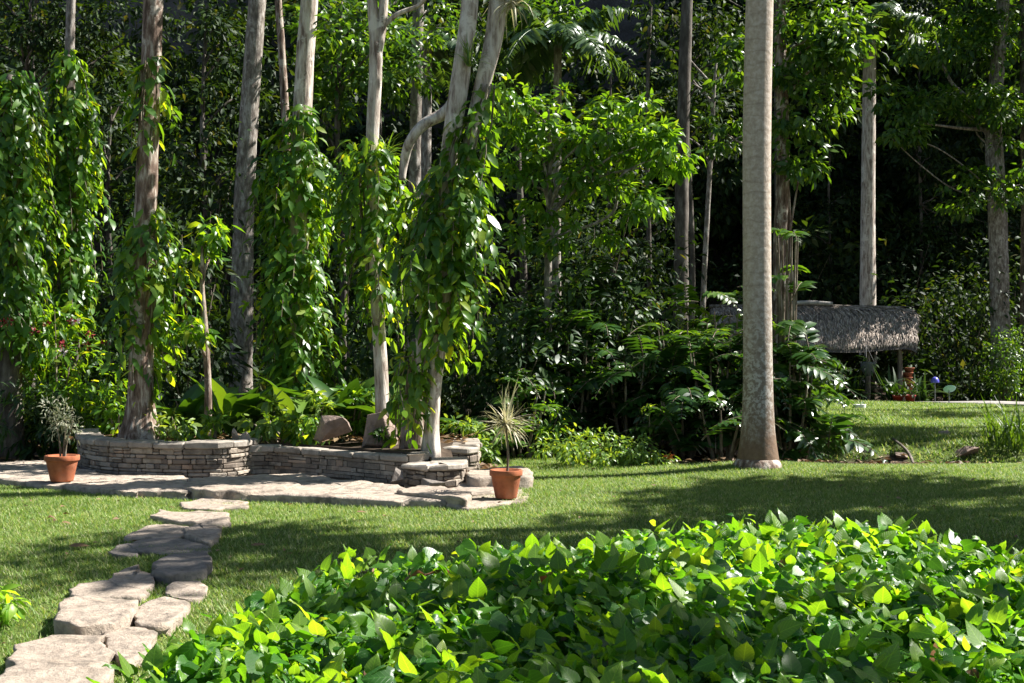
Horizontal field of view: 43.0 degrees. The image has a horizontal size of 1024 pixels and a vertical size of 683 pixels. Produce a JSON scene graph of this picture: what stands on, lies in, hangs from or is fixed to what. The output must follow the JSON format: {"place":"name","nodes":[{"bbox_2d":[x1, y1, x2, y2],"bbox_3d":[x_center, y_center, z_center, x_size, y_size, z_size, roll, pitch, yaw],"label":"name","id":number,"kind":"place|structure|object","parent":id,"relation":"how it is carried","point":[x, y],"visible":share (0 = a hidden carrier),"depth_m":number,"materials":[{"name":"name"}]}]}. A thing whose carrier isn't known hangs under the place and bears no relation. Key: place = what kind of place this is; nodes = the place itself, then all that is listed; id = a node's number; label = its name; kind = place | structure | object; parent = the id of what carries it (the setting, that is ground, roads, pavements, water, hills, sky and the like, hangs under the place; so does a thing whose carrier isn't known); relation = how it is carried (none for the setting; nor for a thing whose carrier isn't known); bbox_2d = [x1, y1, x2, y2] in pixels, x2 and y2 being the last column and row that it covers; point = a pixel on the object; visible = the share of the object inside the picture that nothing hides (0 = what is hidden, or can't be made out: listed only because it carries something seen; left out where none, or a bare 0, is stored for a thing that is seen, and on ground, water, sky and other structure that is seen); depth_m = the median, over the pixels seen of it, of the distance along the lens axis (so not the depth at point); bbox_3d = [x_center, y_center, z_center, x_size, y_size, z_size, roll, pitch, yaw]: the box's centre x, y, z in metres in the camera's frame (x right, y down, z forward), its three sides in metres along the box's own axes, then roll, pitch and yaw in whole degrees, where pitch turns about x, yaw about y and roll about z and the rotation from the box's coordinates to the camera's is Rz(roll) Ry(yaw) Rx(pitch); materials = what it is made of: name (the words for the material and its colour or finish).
{"place":"outdoors","nodes":[
{"label":"outdoors","id":0,"kind":"place"},
{"bbox_2d":[0,0,1020,214],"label":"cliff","id":1,"kind":"structure","parent":0,"point":[625,25],"depth_m":62.05,"materials":[{"name":"plant"}]},
{"bbox_2d":[0,193,1023,682],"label":"ground","id":2,"kind":"structure","parent":0,"point":[850,459],"depth_m":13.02,"materials":[{"name":"plant"}]},
{"bbox_2d":[0,70,69,460],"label":"vine curtain","id":3,"kind":"object","parent":2,"relation":"on","point":[21,278],"visible":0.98,"depth_m":17.41,"materials":[{"name":"green plant"}]},
{"bbox_2d":[0,376,76,461],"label":"shrub","id":4,"kind":"object","parent":2,"relation":"on","point":[31,409],"visible":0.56,"depth_m":17.30,"materials":[{"name":"green plant"}]},
{"bbox_2d":[0,658,113,682],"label":"stepping stone","id":5,"kind":"object","parent":2,"relation":"on","point":[59,670],"visible":0.98,"depth_m":5.95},
{"bbox_2d":[5,635,115,667],"bbox_3d":[-2.268,1.575,6.506,0.511,0.112,0.757,0,0,-24],"label":"stepping stone","id":6,"kind":"object","parent":2,"relation":"on","point":[85,647],"visible":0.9,"depth_m":6.47,"materials":[{"name":"stone"}]},
{"bbox_2d":[0,292,127,453],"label":"flowering shrub","id":7,"kind":"object","parent":2,"relation":"on","point":[88,393],"visible":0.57,"depth_m":17.79,"materials":[{"name":"green plant"}]},
{"bbox_2d":[13,380,115,459],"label":"shrub","id":8,"kind":"object","parent":2,"relation":"on","point":[41,452],"visible":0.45,"depth_m":17.57,"materials":[{"name":"green plant"}]},
{"bbox_2d":[33,48,115,451],"bbox_3d":[-6.321,-1.285,18.586,1.303,5.769,1.050,0,0,24],"label":"vine curtain","id":9,"kind":"object","parent":2,"relation":"on","point":[73,178],"visible":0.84,"depth_m":18.40,"materials":[{"name":"green plant"}]},
{"bbox_2d":[0,0,177,386],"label":"forest tree","id":10,"kind":"object","parent":2,"relation":"on","point":[45,31],"visible":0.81,"depth_m":24.76,"materials":[{"name":"green plant"}]},
{"bbox_2d":[0,460,191,499],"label":"paving slab","id":11,"kind":"structure","parent":2,"relation":"on","point":[35,473],"depth_m":14.17,"materials":[{"name":"stone"}]},
{"bbox_2d":[37,394,83,481],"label":"potted bush","id":12,"kind":"object","parent":11,"relation":"on","point":[62,467],"visible":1,"depth_m":14.10,"materials":[{"name":"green plant"}]},
{"bbox_2d":[53,595,138,635],"bbox_3d":[-2.344,1.554,7.260,0.504,0.149,0.802,0,0,0],"label":"stepping stone","id":13,"kind":"object","parent":2,"relation":"on","point":[88,615],"visible":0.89,"depth_m":7.12,"materials":[{"name":"stone"}]},
{"bbox_2d":[69,580,149,603],"bbox_3d":[-2.517,1.583,8.164,0.553,0.086,0.629,0,0,0],"label":"stepping stone","id":14,"kind":"object","parent":2,"relation":"on","point":[106,588],"visible":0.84,"depth_m":8.08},
{"bbox_2d":[45,264,186,436],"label":"shrub","id":15,"kind":"object","parent":2,"relation":"on","point":[109,290],"visible":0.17,"depth_m":19.01,"materials":[{"name":"green plant"}]},
{"bbox_2d":[103,627,157,667],"bbox_3d":[-1.939,1.580,6.672,0.288,0.097,0.915,0,0,-22],"label":"stepping stone","id":16,"kind":"object","parent":2,"relation":"on","point":[126,643],"visible":0.73,"depth_m":6.69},
{"bbox_2d":[42,60,228,363],"bbox_3d":[-8.178,-2.147,28.076,4.248,7.721,2.928,0,0,0],"label":"forest tree","id":17,"kind":"object","parent":2,"relation":"on","point":[108,181],"visible":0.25,"depth_m":27.89,"materials":[{"name":"green plant"}]},
{"bbox_2d":[134,596,190,635],"bbox_3d":[-2.006,1.569,7.407,0.314,0.105,0.815,0,0,-10],"label":"stepping stone","id":18,"kind":"object","parent":2,"relation":"on","point":[164,614],"visible":0.85,"depth_m":7.26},
{"bbox_2d":[124,538,210,555],"bbox_3d":[-2.619,1.586,9.938,0.558,0.078,0.847,0,0,-31],"label":"stepping stone","id":19,"kind":"object","parent":2,"relation":"on","point":[168,546],"visible":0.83,"depth_m":9.94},
{"bbox_2d":[75,428,279,477],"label":"stone wall","id":20,"kind":"structure","parent":2,"relation":"on","point":[98,452],"depth_m":15.22,"materials":[{"name":"stone"}]},
{"bbox_2d":[107,210,256,439],"bbox_3d":[-4.885,-0.171,19.490,2.290,3.697,2.498,0,0,0],"label":"shrub","id":21,"kind":"object","parent":2,"relation":"on","point":[185,371],"visible":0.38,"depth_m":19.48,"materials":[{"name":"green plant"}]},
{"bbox_2d":[151,551,212,584],"bbox_3d":[-2.246,1.551,8.856,0.409,0.130,0.932,0,0,-14],"label":"stepping stone","id":22,"kind":"object","parent":2,"relation":"on","point":[171,568],"visible":0.87,"depth_m":8.66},
{"bbox_2d":[107,46,270,402],"bbox_3d":[-5.288,-1.546,22.618,3.414,6.611,3.357,0,0,0],"label":"climbing vine","id":23,"kind":"object","parent":2,"relation":"on","point":[215,188],"visible":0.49,"depth_m":22.39,"materials":[{"name":"green plant"}]},
{"bbox_2d":[100,0,279,362],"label":"forest tree","id":24,"kind":"object","parent":2,"relation":"on","point":[225,32],"visible":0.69,"depth_m":24.96,"materials":[{"name":"green plant"}]},
{"bbox_2d":[150,509,231,527],"bbox_3d":[-2.836,1.593,11.624,0.629,0.104,1.192,0,0,-35],"label":"stepping stone","id":25,"kind":"object","parent":2,"relation":"on","point":[191,518],"visible":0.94,"depth_m":11.49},
{"bbox_2d":[183,474,300,500],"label":"paving slab","id":26,"kind":"structure","parent":2,"relation":"on","point":[225,487],"depth_m":13.49,"materials":[{"name":"stone"}]},
{"bbox_2d":[229,0,265,397],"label":"grey tree","id":27,"kind":"object","parent":2,"relation":"on","point":[242,265],"visible":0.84,"depth_m":21.86,"materials":[{"name":"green plant"}]},
{"bbox_2d":[275,0,290,318],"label":"slim tree","id":28,"kind":"object","parent":2,"relation":"on","point":[284,99],"visible":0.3,"depth_m":23.94,"materials":[{"name":"brown plant"}]},
{"bbox_2d":[250,237,403,441],"bbox_3d":[-2.746,0.030,20.589,2.904,3.450,2.976,0,0,0],"label":"shrub","id":29,"kind":"object","parent":2,"relation":"on","point":[350,323],"visible":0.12,"depth_m":20.26,"materials":[{"name":"green plant"}]},
{"bbox_2d":[248,444,428,484],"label":"stone wall","id":30,"kind":"structure","parent":2,"relation":"on","point":[377,467],"depth_m":15.16,"materials":[{"name":"stone"}]},
{"bbox_2d":[249,473,446,508],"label":"paving slab","id":31,"kind":"structure","parent":2,"relation":"on","point":[321,489],"depth_m":13.06,"materials":[{"name":"stone"}]},
{"bbox_2d":[259,439,465,461],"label":"garden bed soil","id":32,"kind":"structure","parent":2,"relation":"on","point":[357,446],"depth_m":15.32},
{"bbox_2d":[116,0,164,439],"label":"garden tree","id":33,"kind":"object","parent":32,"relation":"on","point":[137,424],"visible":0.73,"depth_m":15.99,"materials":[{"name":"brown plant"}]},
{"bbox_2d":[98,193,203,405],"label":"climbing vine","id":34,"kind":"object","parent":33,"relation":"attached to","point":[125,259],"visible":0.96,"depth_m":15.90,"materials":[{"name":"green plant"}]},
{"bbox_2d":[120,56,181,174],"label":"climbing vine","id":35,"kind":"object","parent":33,"relation":"attached to","point":[133,112],"visible":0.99,"depth_m":15.87,"materials":[{"name":"green plant"}]},
{"bbox_2d":[121,377,237,432],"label":"broad leaved plant","id":36,"kind":"object","parent":32,"relation":"on","point":[193,401],"visible":0.45,"depth_m":17.07,"materials":[{"name":"green plant"}]},
{"bbox_2d":[164,213,243,435],"bbox_3d":[-3.866,-0.228,16.289,0.928,2.844,1.120,0,0,-45],"label":"garden sapling","id":37,"kind":"object","parent":32,"relation":"on","point":[209,242],"visible":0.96,"depth_m":16.36,"materials":[{"name":"green plant"}]},
{"bbox_2d":[157,373,301,436],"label":"broad leaved plant","id":38,"kind":"object","parent":32,"relation":"on","point":[223,396],"visible":0.62,"depth_m":17.08,"materials":[{"name":"green plant"}]},
{"bbox_2d":[232,390,301,442],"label":"bed plant","id":39,"kind":"object","parent":32,"relation":"on","point":[269,430],"visible":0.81,"depth_m":16.06,"materials":[{"name":"green plant"}]},
{"bbox_2d":[276,410,319,445],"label":"bed plant","id":40,"kind":"object","parent":32,"relation":"on","point":[297,429],"visible":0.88,"depth_m":15.78,"materials":[{"name":"green plant"}]},
{"bbox_2d":[288,0,317,383],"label":"pale tree","id":41,"kind":"object","parent":32,"relation":"on","point":[304,75],"visible":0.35,"depth_m":18.09,"materials":[{"name":"grey plant"}]},
{"bbox_2d":[239,103,360,442],"bbox_3d":[-2.979,-0.951,18.070,1.654,4.688,1.531,0,0,0],"label":"climbing vine","id":42,"kind":"object","parent":41,"relation":"attached to","point":[287,362],"visible":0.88,"depth_m":17.82,"materials":[{"name":"green plant"}]},
{"bbox_2d":[269,371,392,437],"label":"broad leaved plant","id":43,"kind":"object","parent":32,"relation":"on","point":[351,385],"visible":0.37,"depth_m":17.01,"materials":[{"name":"green plant"}]},
{"bbox_2d":[399,0,522,457],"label":"garden tree","id":44,"kind":"object","parent":32,"relation":"on","point":[458,90],"visible":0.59,"depth_m":14.87,"materials":[{"name":"grey plant"}]},
{"bbox_2d":[378,341,440,453],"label":"climbing vine","id":45,"kind":"object","parent":44,"relation":"attached to","point":[417,385],"visible":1,"depth_m":14.65,"materials":[{"name":"green plant"}]},
{"bbox_2d":[366,157,508,375],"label":"climbing vine","id":46,"kind":"object","parent":44,"relation":"attached to","point":[427,234],"visible":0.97,"depth_m":14.56,"materials":[{"name":"green plant"}]},
{"bbox_2d":[439,83,518,199],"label":"climbing vine","id":47,"kind":"object","parent":44,"relation":"attached to","point":[490,145],"visible":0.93,"depth_m":14.75,"materials":[{"name":"green plant"}]},
{"bbox_2d":[278,0,449,379],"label":"forest tree","id":48,"kind":"object","parent":2,"relation":"on","point":[332,96],"visible":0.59,"depth_m":22.91,"materials":[{"name":"green plant"}]},
{"bbox_2d":[312,0,426,416],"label":"garden tree","id":49,"kind":"object","parent":2,"relation":"on","point":[378,23],"visible":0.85,"depth_m":16.24,"materials":[{"name":"grey plant"}]},
{"bbox_2d":[319,137,417,326],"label":"climbing vine","id":50,"kind":"object","parent":49,"relation":"attached to","point":[386,196],"visible":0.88,"depth_m":16.07,"materials":[{"name":"green plant"}]},
{"bbox_2d":[351,274,404,352],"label":"climbing vine","id":51,"kind":"object","parent":49,"relation":"attached to","point":[387,300],"visible":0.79,"depth_m":16.13,"materials":[{"name":"green plant"}]},
{"bbox_2d":[324,247,480,433],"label":"shrub","id":52,"kind":"object","parent":2,"relation":"on","point":[368,363],"visible":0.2,"depth_m":19.26,"materials":[{"name":"green plant"}]},
{"bbox_2d":[355,14,484,379],"bbox_3d":[-1.851,-3.031,29.913,4.026,9.295,4.192,0,0,0],"label":"forest palm","id":53,"kind":"object","parent":2,"relation":"on","point":[426,134],"visible":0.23,"depth_m":29.90,"materials":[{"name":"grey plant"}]},
{"bbox_2d":[388,0,478,359],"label":"pale tree","id":54,"kind":"object","parent":2,"relation":"on","point":[414,178],"visible":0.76,"depth_m":23.90,"materials":[{"name":"grey plant"}]},
{"bbox_2d":[397,485,471,508],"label":"paving slab","id":55,"kind":"structure","parent":2,"relation":"on","point":[453,496],"depth_m":12.73,"materials":[{"name":"stone"}]},
{"bbox_2d":[401,457,468,487],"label":"stone wall","id":56,"kind":"structure","parent":2,"relation":"on","point":[450,472],"depth_m":14.07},
{"bbox_2d":[439,413,517,464],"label":"ground cover","id":57,"kind":"object","parent":2,"relation":"on","point":[466,428],"visible":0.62,"depth_m":16.98,"materials":[{"name":"green plant"}]},
{"bbox_2d":[387,151,577,437],"bbox_3d":[-0.733,-0.758,21.634,3.352,4.988,3.154,0,0,-18],"label":"shrub","id":58,"kind":"object","parent":2,"relation":"on","point":[490,294],"visible":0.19,"depth_m":21.48,"materials":[{"name":"green plant"}]},
{"bbox_2d":[446,489,530,510],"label":"paving slab","id":59,"kind":"structure","parent":2,"relation":"on","point":[485,502],"depth_m":12.61,"materials":[{"name":"stone"}]},
{"bbox_2d":[481,379,536,498],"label":"potted yucca","id":60,"kind":"object","parent":59,"relation":"on","point":[506,481],"visible":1,"depth_m":12.88,"materials":[{"name":"plant"}]},
{"bbox_2d":[0,0,1020,351],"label":"woods","id":61,"kind":"object","parent":2,"relation":"on","point":[726,204],"visible":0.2,"depth_m":49.00,"materials":[{"name":"green plant"}]},
{"bbox_2d":[448,368,573,458],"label":"pinnate shrub","id":62,"kind":"object","parent":2,"relation":"on","point":[553,379],"visible":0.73,"depth_m":17.85,"materials":[{"name":"green plant"}]},
{"bbox_2d":[0,430,1021,643],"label":"leaf litter","id":63,"kind":"object","parent":2,"relation":"on","point":[359,438],"visible":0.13,"depth_m":16.71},
{"bbox_2d":[444,296,600,456],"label":"shrub","id":64,"kind":"object","parent":2,"relation":"on","point":[481,393],"visible":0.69,"depth_m":18.40,"materials":[{"name":"green plant"}]},
{"bbox_2d":[23,236,1023,447],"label":"undergrowth","id":65,"kind":"object","parent":2,"relation":"on","point":[458,409],"visible":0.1,"depth_m":37.40,"materials":[{"name":"green plant"}]},
{"bbox_2d":[478,0,591,369],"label":"forest tree","id":66,"kind":"object","parent":2,"relation":"on","point":[559,15],"visible":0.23,"depth_m":22.91,"materials":[{"name":"green plant"}]},
{"bbox_2d":[459,241,633,437],"bbox_3d":[0.537,0.095,19.658,2.527,3.266,2.904,0,0,13],"label":"shrub","id":67,"kind":"object","parent":2,"relation":"on","point":[569,297],"visible":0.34,"depth_m":19.54,"materials":[{"name":"green plant"}]},
{"bbox_2d":[85,508,1023,682],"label":"leafy mound","id":68,"kind":"object","parent":2,"relation":"on","point":[793,600],"visible":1,"depth_m":4.63,"materials":[{"name":"green plant"}]},
{"bbox_2d":[470,2,655,353],"bbox_3d":[0.674,-1.958,21.536,3.500,7.145,3.238,0,0,0],"label":"forest palm","id":69,"kind":"object","parent":2,"relation":"on","point":[548,41],"visible":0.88,"depth_m":21.43,"materials":[{"name":"green plant"}]},
{"bbox_2d":[508,306,646,452],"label":"pinnate shrub","id":70,"kind":"object","parent":2,"relation":"on","point":[579,320],"visible":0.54,"depth_m":18.78,"materials":[{"name":"green plant"}]},
{"bbox_2d":[472,72,705,360],"bbox_3d":[1.085,-1.553,19.355,3.485,4.863,2.333,0,0,0],"label":"understory tree","id":71,"kind":"object","parent":2,"relation":"on","point":[627,146],"visible":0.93,"depth_m":19.14,"materials":[{"name":"green plant"}]},
{"bbox_2d":[522,423,665,468],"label":"ground cover","id":72,"kind":"object","parent":2,"relation":"on","point":[572,454],"visible":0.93,"depth_m":16.57,"materials":[{"name":"green plant"}]},
{"bbox_2d":[488,185,704,377],"bbox_3d":[1.595,-0.545,23.493,4.046,4.653,3.519,0,0,-32],"label":"shrub","id":73,"kind":"object","parent":2,"relation":"on","point":[590,252],"visible":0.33,"depth_m":23.14,"materials":[{"name":"green plant"}]},
{"bbox_2d":[498,62,702,337],"bbox_3d":[2.191,-2.582,31.918,5.149,8.532,3.012,0,0,0],"label":"forest tree","id":74,"kind":"object","parent":2,"relation":"on","point":[631,97],"visible":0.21,"depth_m":31.86,"materials":[{"name":"green plant"}]},
{"bbox_2d":[516,257,685,435],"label":"pinnate shrub","id":75,"kind":"object","parent":2,"relation":"on","point":[603,284],"visible":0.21,"depth_m":20.37,"materials":[{"name":"green plant"}]},
{"bbox_2d":[535,276,689,447],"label":"shrub","id":76,"kind":"object","parent":2,"relation":"on","point":[638,291],"visible":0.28,"depth_m":19.38,"materials":[{"name":"green plant"}]},
{"bbox_2d":[560,334,698,449],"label":"pinnate shrub","id":77,"kind":"object","parent":2,"relation":"on","point":[615,377],"visible":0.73,"depth_m":18.62,"materials":[{"name":"green plant"}]},
{"bbox_2d":[552,229,716,429],"bbox_3d":[2.002,-0.100,21.487,2.965,3.498,3.222,0,0,0],"label":"shrub","id":78,"kind":"object","parent":2,"relation":"on","point":[648,271],"visible":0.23,"depth_m":21.39,"materials":[{"name":"green plant"}]},
{"bbox_2d":[591,341,733,447],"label":"pinnate shrub","id":79,"kind":"object","parent":2,"relation":"on","point":[665,354],"visible":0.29,"depth_m":18.84,"materials":[{"name":"green plant"}]},
{"bbox_2d":[601,299,742,443],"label":"pinnate shrub","id":80,"kind":"object","parent":2,"relation":"on","point":[715,331],"visible":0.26,"depth_m":19.40,"materials":[{"name":"green plant"}]},
{"bbox_2d":[609,385,742,458],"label":"pinnate shrub","id":81,"kind":"object","parent":2,"relation":"on","point":[681,394],"visible":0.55,"depth_m":17.38,"materials":[{"name":"green plant"}]},
{"bbox_2d":[673,0,692,331],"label":"dark tree","id":82,"kind":"object","parent":2,"relation":"on","point":[682,191],"visible":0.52,"depth_m":25.89,"materials":[{"name":"grey plant"}]},
{"bbox_2d":[614,0,774,319],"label":"forest tree","id":83,"kind":"object","parent":2,"relation":"on","point":[701,45],"visible":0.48,"depth_m":29.94,"materials":[{"name":"green plant"}]},
{"bbox_2d":[614,323,799,456],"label":"pinnate shrub","id":84,"kind":"object","parent":2,"relation":"on","point":[686,374],"visible":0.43,"depth_m":18.27,"materials":[{"name":"green plant"}]},
{"bbox_2d":[645,40,771,343],"bbox_3d":[4.032,-2.749,26.903,2.395,7.103,2.106,0,0,33],"label":"slim tree","id":85,"kind":"object","parent":2,"relation":"on","point":[699,78],"visible":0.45,"depth_m":26.97,"materials":[{"name":"green plant"}]},
{"bbox_2d":[650,282,781,381],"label":"pinnate shrub","id":86,"kind":"object","parent":2,"relation":"on","point":[692,323],"visible":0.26,"depth_m":20.41,"materials":[{"name":"green plant"}]},
{"bbox_2d":[646,367,801,461],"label":"pinnate shrub","id":87,"kind":"object","parent":2,"relation":"on","point":[729,424],"visible":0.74,"depth_m":17.10,"materials":[{"name":"green plant"}]},
{"bbox_2d":[733,0,781,469],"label":"royal palm","id":88,"kind":"object","parent":2,"relation":"on","point":[757,449],"visible":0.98,"depth_m":15.65,"materials":[{"name":"grey plant"}]},
{"bbox_2d":[691,0,889,374],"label":"leafy tree","id":89,"kind":"object","parent":2,"relation":"on","point":[840,44],"visible":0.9,"depth_m":21.26,"materials":[{"name":"green plant"}]},
{"bbox_2d":[701,211,879,304],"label":"shrub","id":90,"kind":"object","parent":2,"relation":"on","point":[810,276],"visible":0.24,"depth_m":44.57,"materials":[{"name":"green plant"}]},
{"bbox_2d":[742,228,841,394],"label":"pinnate shrub","id":91,"kind":"object","parent":2,"relation":"on","point":[783,337],"visible":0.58,"depth_m":18.29,"materials":[{"name":"green plant"}]},
{"bbox_2d":[710,321,887,462],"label":"pinnate shrub","id":92,"kind":"object","parent":2,"relation":"on","point":[784,388],"visible":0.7,"depth_m":17.56,"materials":[{"name":"green plant"}]},
{"bbox_2d":[708,300,921,400],"bbox_3d":[8.820,0.427,36.890,6.485,3.194,3.527,0,0,0],"label":"thatched hut","id":93,"kind":"object","parent":2,"relation":"on","point":[849,328],"visible":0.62,"depth_m":35.92,"materials":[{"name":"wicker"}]},
{"bbox_2d":[771,115,876,301],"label":"forest tree","id":94,"kind":"object","parent":2,"relation":"on","point":[830,212],"visible":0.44,"depth_m":46.87,"materials":[{"name":"green plant"}]},
{"bbox_2d":[775,0,982,392],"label":"forest palm","id":95,"kind":"object","parent":2,"relation":"on","point":[900,25],"visible":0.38,"depth_m":41.80,"materials":[{"name":"white plant"}]},
{"bbox_2d":[832,182,988,350],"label":"shrub","id":96,"kind":"object","parent":2,"relation":"on","point":[903,254],"visible":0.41,"depth_m":45.54,"materials":[{"name":"green plant"}]},
{"bbox_2d":[864,0,1020,335],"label":"forest tree","id":97,"kind":"object","parent":2,"relation":"on","point":[920,155],"visible":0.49,"depth_m":46.86,"materials":[{"name":"green plant"}]},
{"bbox_2d":[862,0,1023,400],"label":"branching tree","id":98,"kind":"object","parent":2,"relation":"on","point":[989,107],"visible":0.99,"depth_m":37.55,"materials":[{"name":"green plant"}]},
{"bbox_2d":[869,227,1023,400],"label":"shrub","id":99,"kind":"object","parent":2,"relation":"on","point":[979,315],"visible":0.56,"depth_m":39.33,"materials":[{"name":"green plant"}]},
{"bbox_2d":[916,209,1020,366],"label":"shrub","id":100,"kind":"object","parent":2,"relation":"on","point":[1014,271],"visible":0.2,"depth_m":43.80,"materials":[{"name":"green plant"}]},
{"bbox_2d":[962,324,1023,400],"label":"shrub","id":101,"kind":"object","parent":2,"relation":"on","point":[998,378],"visible":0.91,"depth_m":36.80,"materials":[{"name":"green plant"}]},
{"bbox_2d":[976,392,1023,451],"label":"grass clump","id":102,"kind":"object","parent":2,"relation":"on","point":[1007,434],"visible":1,"depth_m":20.82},
{"bbox_2d":[1010,0,1023,401],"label":"canopy tree","id":103,"kind":"object","parent":2,"relation":"on","point":[1021,33],"visible":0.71,"depth_m":37.95,"materials":[{"name":"brown plant"}]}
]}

